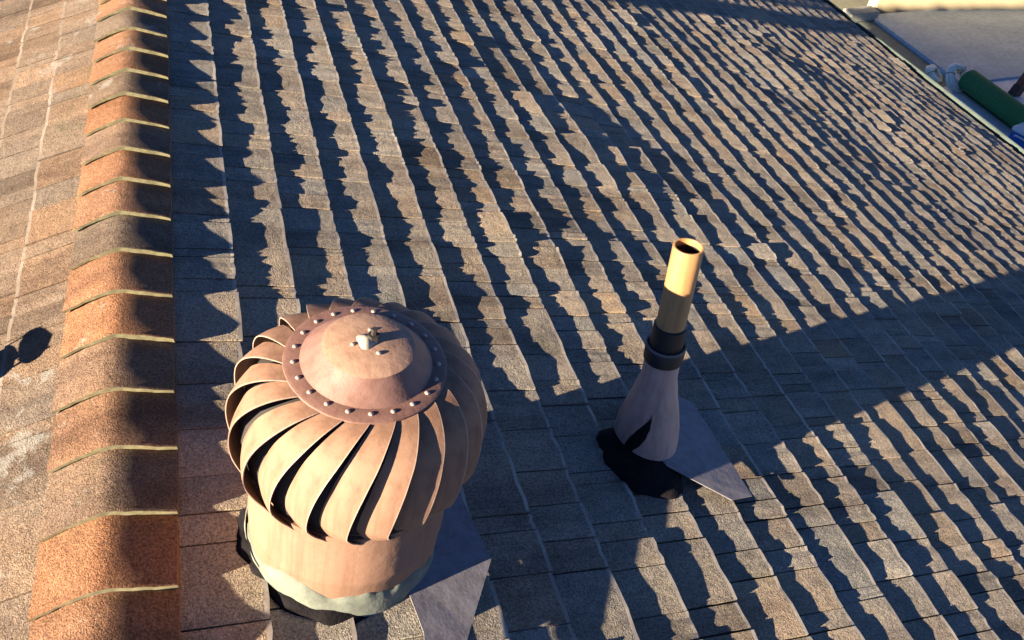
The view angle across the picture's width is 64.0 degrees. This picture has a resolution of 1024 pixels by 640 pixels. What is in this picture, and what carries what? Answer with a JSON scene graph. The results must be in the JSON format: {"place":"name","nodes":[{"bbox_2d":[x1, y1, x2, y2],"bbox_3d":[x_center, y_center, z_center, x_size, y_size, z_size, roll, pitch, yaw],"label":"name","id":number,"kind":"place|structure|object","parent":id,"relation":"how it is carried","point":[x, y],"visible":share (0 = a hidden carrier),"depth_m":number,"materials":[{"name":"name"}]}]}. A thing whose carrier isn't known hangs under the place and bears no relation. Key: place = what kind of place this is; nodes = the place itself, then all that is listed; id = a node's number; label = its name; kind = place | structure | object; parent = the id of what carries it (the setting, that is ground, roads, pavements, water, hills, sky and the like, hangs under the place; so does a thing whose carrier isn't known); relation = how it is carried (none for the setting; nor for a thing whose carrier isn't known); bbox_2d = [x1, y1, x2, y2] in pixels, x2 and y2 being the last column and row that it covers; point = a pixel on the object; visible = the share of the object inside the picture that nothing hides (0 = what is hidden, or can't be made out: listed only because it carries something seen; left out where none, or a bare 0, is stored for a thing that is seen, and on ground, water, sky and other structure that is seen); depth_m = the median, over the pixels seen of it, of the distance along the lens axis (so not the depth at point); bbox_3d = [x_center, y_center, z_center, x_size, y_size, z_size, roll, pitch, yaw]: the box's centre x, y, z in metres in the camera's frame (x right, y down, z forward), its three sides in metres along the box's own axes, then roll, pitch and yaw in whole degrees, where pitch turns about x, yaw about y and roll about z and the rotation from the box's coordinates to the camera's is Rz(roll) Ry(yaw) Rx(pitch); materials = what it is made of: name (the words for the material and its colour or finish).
{"place":"outdoors","nodes":[
{"label":"outdoors","id":0,"kind":"place"},
{"bbox_2d":[0,0,1023,639],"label":"house","id":1,"kind":"structure","parent":0,"point":[516,198],"depth_m":2.42,"materials":[{"name":"brown tile"}]},
{"bbox_2d":[225,297,490,639],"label":"turbine vent","id":2,"kind":"object","parent":1,"relation":"on","point":[357,428],"visible":1,"depth_m":1.27,"materials":[{"name":"beige metal"}]},
{"bbox_2d":[596,238,751,499],"bbox_3d":[0.395,0.107,1.938,0.367,0.660,0.375,-9,40,-16],"label":"vent pipe","id":3,"kind":"object","parent":1,"relation":"on","point":[658,439],"visible":1,"depth_m":1.99,"materials":[{"name":"metal"}]},
{"bbox_2d":[829,0,868,10],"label":"ground","id":4,"kind":"structure","parent":0,"point":[841,4],"depth_m":13.75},
{"bbox_2d":[843,6,879,21],"bbox_3d":[5.644,-4.951,13.266,0.567,0.160,0.275,-10,46,-14],"label":"stone edging","id":5,"kind":"object","parent":4,"relation":"on","point":[864,13],"visible":0.76,"depth_m":13.18,"materials":[{"name":"beige stone"}]},
{"bbox_2d":[867,0,1023,13],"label":"garden wall","id":6,"kind":"structure","parent":4,"relation":"on","point":[887,6],"depth_m":13.57,"materials":[{"name":"white paint"}]},
{"bbox_2d":[858,21,946,86],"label":"path","id":7,"kind":"structure","parent":0,"point":[899,47],"depth_m":12.66,"materials":[{"name":"grey concrete"}]},
{"bbox_2d":[925,64,942,83],"bbox_3d":[6.064,-3.525,11.759,0.318,0.136,0.295,52,51,-10],"label":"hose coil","id":8,"kind":"object","parent":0,"point":[933,72],"visible":0.92,"depth_m":11.70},
{"bbox_2d":[873,10,1023,83],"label":"patio","id":9,"kind":"structure","parent":0,"point":[988,44],"depth_m":12.90,"materials":[{"name":"concrete"}]},
{"bbox_2d":[943,78,1023,136],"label":"pavement","id":10,"kind":"structure","parent":0,"point":[986,115],"depth_m":11.44,"materials":[{"name":"grey concrete"}]},
{"bbox_2d":[945,63,966,92],"bbox_3d":[6.317,-3.432,11.632,0.420,0.436,0.136,-24,13,-26],"label":"hose coil","id":11,"kind":"object","parent":10,"relation":"on","point":[951,84],"visible":0.81,"depth_m":11.56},
{"bbox_2d":[958,70,1023,128],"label":"turf roll","id":12,"kind":"object","parent":10,"relation":"on","point":[997,102],"visible":0.84,"depth_m":11.10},
{"bbox_2d":[1008,122,1023,148],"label":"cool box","id":13,"kind":"object","parent":10,"relation":"on","point":[1016,135],"visible":0.89,"depth_m":10.56,"materials":[{"name":"blue plastic"}]},
{"bbox_2d":[1008,72,1023,96],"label":"timber post","id":14,"kind":"object","parent":10,"relation":"on","point":[1016,89],"visible":1,"depth_m":11.61,"materials":[{"name":"wood"}]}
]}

